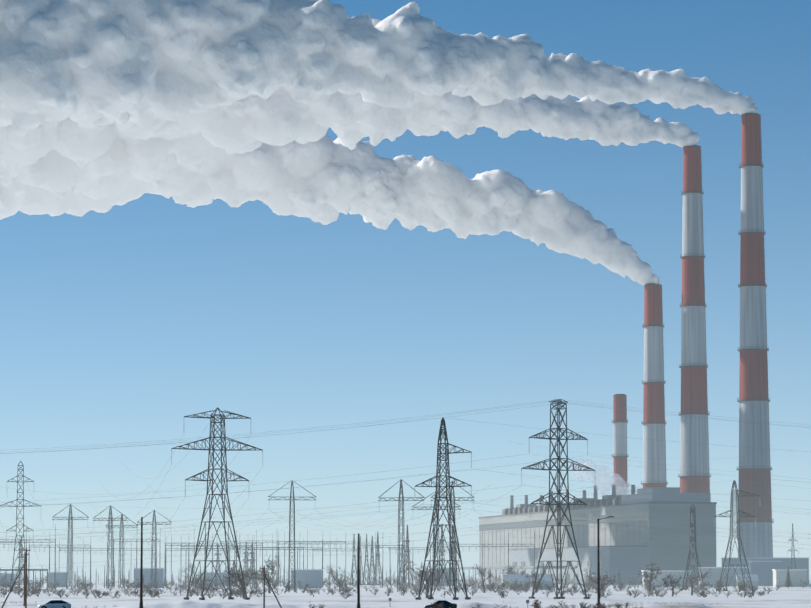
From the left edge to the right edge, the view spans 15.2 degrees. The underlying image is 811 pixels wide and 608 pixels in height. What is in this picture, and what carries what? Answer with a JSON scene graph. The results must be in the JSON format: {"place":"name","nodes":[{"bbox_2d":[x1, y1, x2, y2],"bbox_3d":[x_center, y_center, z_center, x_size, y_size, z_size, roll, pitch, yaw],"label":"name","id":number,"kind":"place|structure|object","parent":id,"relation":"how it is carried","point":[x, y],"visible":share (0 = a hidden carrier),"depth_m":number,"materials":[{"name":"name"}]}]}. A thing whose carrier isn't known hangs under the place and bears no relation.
{"place":"outdoors","nodes":[
{"label":"outdoors","id":0,"kind":"place"},
{"bbox_2d":[213,544,222,571],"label":"mast","id":1,"kind":"object","parent":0,"point":[217,562],"visible":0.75,"depth_m":1692.13,"materials":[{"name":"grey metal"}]},
{"bbox_2d":[0,134,659,285],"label":"smoke plume","id":2,"kind":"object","parent":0,"point":[325,180],"depth_m":1854.83,"materials":[{"name":"white"}]},
{"bbox_2d":[0,85,699,198],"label":"smoke plume","id":3,"kind":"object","parent":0,"point":[61,159],"depth_m":1749.93,"materials":[{"name":"white"}]},
{"bbox_2d":[0,0,757,135],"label":"smoke plume","id":4,"kind":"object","parent":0,"point":[146,65],"depth_m":1634.90,"materials":[{"name":"white"}]},
{"bbox_2d":[0,573,810,607],"bbox_3d":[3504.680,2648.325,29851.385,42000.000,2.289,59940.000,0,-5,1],"label":"terrain","id":5,"kind":"structure","parent":0,"point":[790,597],"depth_m":706.93,"materials":[{"name":"white snow"}]},
{"bbox_2d":[1,548,30,607],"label":"wood pole","id":6,"kind":"object","parent":5,"relation":"on","point":[26,550],"visible":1,"depth_m":434.00,"materials":[{"name":"brown"}]},
{"bbox_2d":[15,536,24,584],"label":"mast","id":7,"kind":"object","parent":5,"relation":"on","point":[22,548],"visible":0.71,"depth_m":1494.14,"materials":[{"name":"grey metal"}]},
{"bbox_2d":[0,461,40,590],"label":"pylon","id":8,"kind":"object","parent":5,"relation":"on","point":[22,499],"visible":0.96,"depth_m":995.65,"materials":[{"name":"grey metal"}]},
{"bbox_2d":[21,552,28,605],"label":"wood pole","id":9,"kind":"object","parent":5,"relation":"on","point":[24,554],"visible":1,"depth_m":441.35,"materials":[{"name":"brown"}]},
{"bbox_2d":[38,600,70,607],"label":"white hatchback car","id":10,"kind":"object","parent":5,"relation":"on","point":[57,604],"visible":1,"depth_m":424.17,"materials":[{"name":"white paint"}]},
{"bbox_2d":[52,504,88,588],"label":"tower","id":11,"kind":"structure","parent":5,"relation":"on","point":[70,521],"depth_m":1095.07,"materials":[{"name":"grey metal"}]},
{"bbox_2d":[93,505,127,588],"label":"tower","id":12,"kind":"structure","parent":5,"relation":"on","point":[111,536],"depth_m":1114.75,"materials":[{"name":"grey metal"}]},
{"bbox_2d":[105,514,136,586],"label":"tower","id":13,"kind":"structure","parent":5,"relation":"on","point":[122,543],"depth_m":1224.22,"materials":[{"name":"grey metal"}]},
{"bbox_2d":[139,517,142,607],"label":"lamp pole","id":14,"kind":"object","parent":5,"relation":"on","point":[141,585],"visible":1,"depth_m":436.14,"materials":[{"name":"grey metal"}]},
{"bbox_2d":[136,510,171,588],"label":"tower","id":15,"kind":"structure","parent":5,"relation":"on","point":[155,545],"depth_m":1144.42,"materials":[{"name":"grey metal"}]},
{"bbox_2d":[0,568,322,587],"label":"low buildings","id":16,"kind":"structure","parent":5,"relation":"on","point":[312,578],"depth_m":1193.42,"materials":[{"name":"grey"}]},
{"bbox_2d":[171,407,262,599],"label":"pylon","id":17,"kind":"object","parent":5,"relation":"on","point":[214,422],"visible":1,"depth_m":668.05,"materials":[{"name":"grey metal"}]},
{"bbox_2d":[242,542,251,583],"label":"mast","id":18,"kind":"object","parent":5,"relation":"on","point":[245,562],"visible":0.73,"depth_m":1592.08,"materials":[{"name":"grey metal"}]},
{"bbox_2d":[248,548,255,583],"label":"mast","id":19,"kind":"object","parent":5,"relation":"on","point":[251,562],"visible":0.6,"depth_m":1592.36,"materials":[{"name":"grey metal"}]},
{"bbox_2d":[260,566,281,607],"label":"wood pole","id":20,"kind":"object","parent":5,"relation":"on","point":[264,568],"visible":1,"depth_m":433.78,"materials":[{"name":"brown"}]},
{"bbox_2d":[0,524,545,588],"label":"substation gantries","id":21,"kind":"object","parent":5,"relation":"on","point":[245,546],"visible":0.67,"depth_m":1316.10,"materials":[{"name":"grey metal"}]},
{"bbox_2d":[268,480,315,591],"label":"tower","id":22,"kind":"structure","parent":5,"relation":"on","point":[293,560],"depth_m":924.20,"materials":[{"name":"grey metal"}]},
{"bbox_2d":[349,535,356,584],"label":"mast","id":23,"kind":"object","parent":5,"relation":"on","point":[354,558],"visible":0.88,"depth_m":1491.42,"materials":[{"name":"grey metal"}]},
{"bbox_2d":[357,533,359,607],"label":"lamp pole","id":24,"kind":"object","parent":5,"relation":"on","point":[358,594],"visible":1,"depth_m":432.50,"materials":[{"name":"grey metal"}]},
{"bbox_2d":[0,600,722,607],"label":"dry grass","id":25,"kind":"structure","parent":5,"relation":"on","point":[563,607],"depth_m":551.49,"materials":[{"name":"brown plant"}]},
{"bbox_2d":[360,536,364,584],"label":"mast","id":26,"kind":"object","parent":5,"relation":"on","point":[361,561],"visible":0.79,"depth_m":1491.01,"materials":[{"name":"grey metal"}]},
{"bbox_2d":[362,534,370,584],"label":"mast","id":27,"kind":"object","parent":5,"relation":"on","point":[366,555],"visible":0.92,"depth_m":1490.93,"materials":[{"name":"grey metal"}]},
{"bbox_2d":[366,536,377,584],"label":"mast","id":28,"kind":"object","parent":5,"relation":"on","point":[372,556],"visible":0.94,"depth_m":1491.11,"materials":[{"name":"grey metal"}]},
{"bbox_2d":[373,532,381,584],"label":"mast","id":29,"kind":"object","parent":5,"relation":"on","point":[377,556],"visible":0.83,"depth_m":1491.34,"materials":[{"name":"grey metal"}]},
{"bbox_2d":[378,479,424,591],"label":"tower","id":30,"kind":"structure","parent":5,"relation":"on","point":[399,520],"depth_m":933.67,"materials":[{"name":"grey metal"}]},
{"bbox_2d":[397,544,405,583],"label":"mast","id":31,"kind":"object","parent":5,"relation":"on","point":[402,560],"visible":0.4,"depth_m":1690.30,"materials":[{"name":"grey metal"}]},
{"bbox_2d":[0,556,809,607],"bbox_3d":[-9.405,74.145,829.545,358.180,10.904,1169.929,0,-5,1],"label":"bushes","id":32,"kind":"object","parent":5,"relation":"on","point":[342,585],"visible":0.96,"depth_m":878.90,"materials":[{"name":"brown plant"}]},
{"bbox_2d":[402,526,414,585],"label":"mast","id":33,"kind":"object","parent":5,"relation":"on","point":[406,560],"visible":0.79,"depth_m":1391.29,"materials":[{"name":"grey metal"}]},
{"bbox_2d":[411,491,460,590],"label":"tower","id":34,"kind":"structure","parent":5,"relation":"on","point":[435,524],"depth_m":992.93,"materials":[{"name":"grey metal"}]},
{"bbox_2d":[424,600,456,607],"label":"dark sedan","id":35,"kind":"object","parent":5,"relation":"on","point":[447,604],"visible":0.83,"depth_m":426.22,"materials":[{"name":"grey paint"}]},
{"bbox_2d":[435,524,448,585],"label":"mast","id":36,"kind":"object","parent":5,"relation":"on","point":[442,551],"visible":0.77,"depth_m":1371.43,"materials":[{"name":"grey metal"}]},
{"bbox_2d":[415,417,471,599],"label":"pylon","id":37,"kind":"object","parent":5,"relation":"on","point":[446,451],"visible":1,"depth_m":670.92,"materials":[{"name":"grey metal"}]},
{"bbox_2d":[0,399,810,573],"bbox_3d":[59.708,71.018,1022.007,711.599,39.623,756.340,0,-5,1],"label":"conductors","id":38,"kind":"object","parent":37,"relation":"attached to","point":[374,502],"visible":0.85,"depth_m":693.66,"materials":[{"name":"grey"}]},
{"bbox_2d":[430,481,474,590],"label":"tower","id":39,"kind":"structure","parent":5,"relation":"on","point":[451,522],"depth_m":953.23,"materials":[{"name":"grey metal"}]},
{"bbox_2d":[448,526,459,585],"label":"mast","id":40,"kind":"object","parent":5,"relation":"on","point":[453,561],"visible":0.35,"depth_m":1370.41,"materials":[{"name":"grey metal"}]},
{"bbox_2d":[457,485,648,584],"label":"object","id":41,"kind":"object","parent":5,"relation":"on","point":[583,498],"visible":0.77,"depth_m":1628.29,"materials":[{"name":"grey metal"}]},
{"bbox_2d":[521,399,595,598],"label":"pylon","id":42,"kind":"object","parent":5,"relation":"on","point":[558,486],"visible":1,"depth_m":686.32,"materials":[{"name":"grey metal"}]},
{"bbox_2d":[478,487,716,584],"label":"power plant hall","id":43,"kind":"structure","parent":5,"relation":"on","point":[626,557],"depth_m":1526.46,"materials":[{"name":"grey concrete"}]},
{"bbox_2d":[597,516,613,604],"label":"lamp pole","id":44,"kind":"object","parent":5,"relation":"on","point":[598,579],"visible":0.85,"depth_m":418.64,"materials":[{"name":"grey metal"}]},
{"bbox_2d":[433,558,808,589],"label":"buildings","id":45,"kind":"structure","parent":5,"relation":"on","point":[762,571],"depth_m":1318.56,"materials":[{"name":"grey"}]},
{"bbox_2d":[641,283,667,487],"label":"chimney","id":46,"kind":"object","parent":5,"relation":"on","point":[654,447],"visible":0.67,"depth_m":1851.41,"materials":[{"name":"white concrete"}]},
{"bbox_2d":[678,145,710,492],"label":"chimney","id":47,"kind":"object","parent":5,"relation":"on","point":[694,455],"visible":0.88,"depth_m":1743.09,"materials":[{"name":"white concrete"}]},
{"bbox_2d":[714,480,759,590],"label":"pylon","id":48,"kind":"object","parent":5,"relation":"on","point":[732,513],"visible":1,"depth_m":990.01,"materials":[{"name":"grey metal"}]},
{"bbox_2d":[736,113,773,557],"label":"chimney","id":49,"kind":"object","parent":5,"relation":"on","point":[753,400],"visible":0.96,"depth_m":1631.03,"materials":[{"name":"white concrete"}]},
{"bbox_2d":[787,523,798,568],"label":"mast","id":50,"kind":"object","parent":5,"relation":"on","point":[792,546],"visible":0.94,"depth_m":1488.26,"materials":[{"name":"grey metal"}]},
{"bbox_2d":[0,0,810,572],"label":"sky","id":51,"kind":"structure","parent":0,"point":[133,319],"materials":[{"name":"blue"}]},
{"bbox_2d":[572,458,639,494],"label":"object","id":52,"kind":"structure","parent":0,"point":[609,479],"depth_m":1647.98,"materials":[{"name":"white"}]},
{"bbox_2d":[612,394,628,494],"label":"chimney","id":53,"kind":"object","parent":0,"point":[620,421],"visible":0.52,"depth_m":1940.73,"materials":[{"name":"white concrete"}]},
{"bbox_2d":[681,504,704,589],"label":"pylon","id":54,"kind":"object","parent":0,"point":[691,536],"visible":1,"depth_m":1075.90,"materials":[{"name":"grey metal"}]}
]}

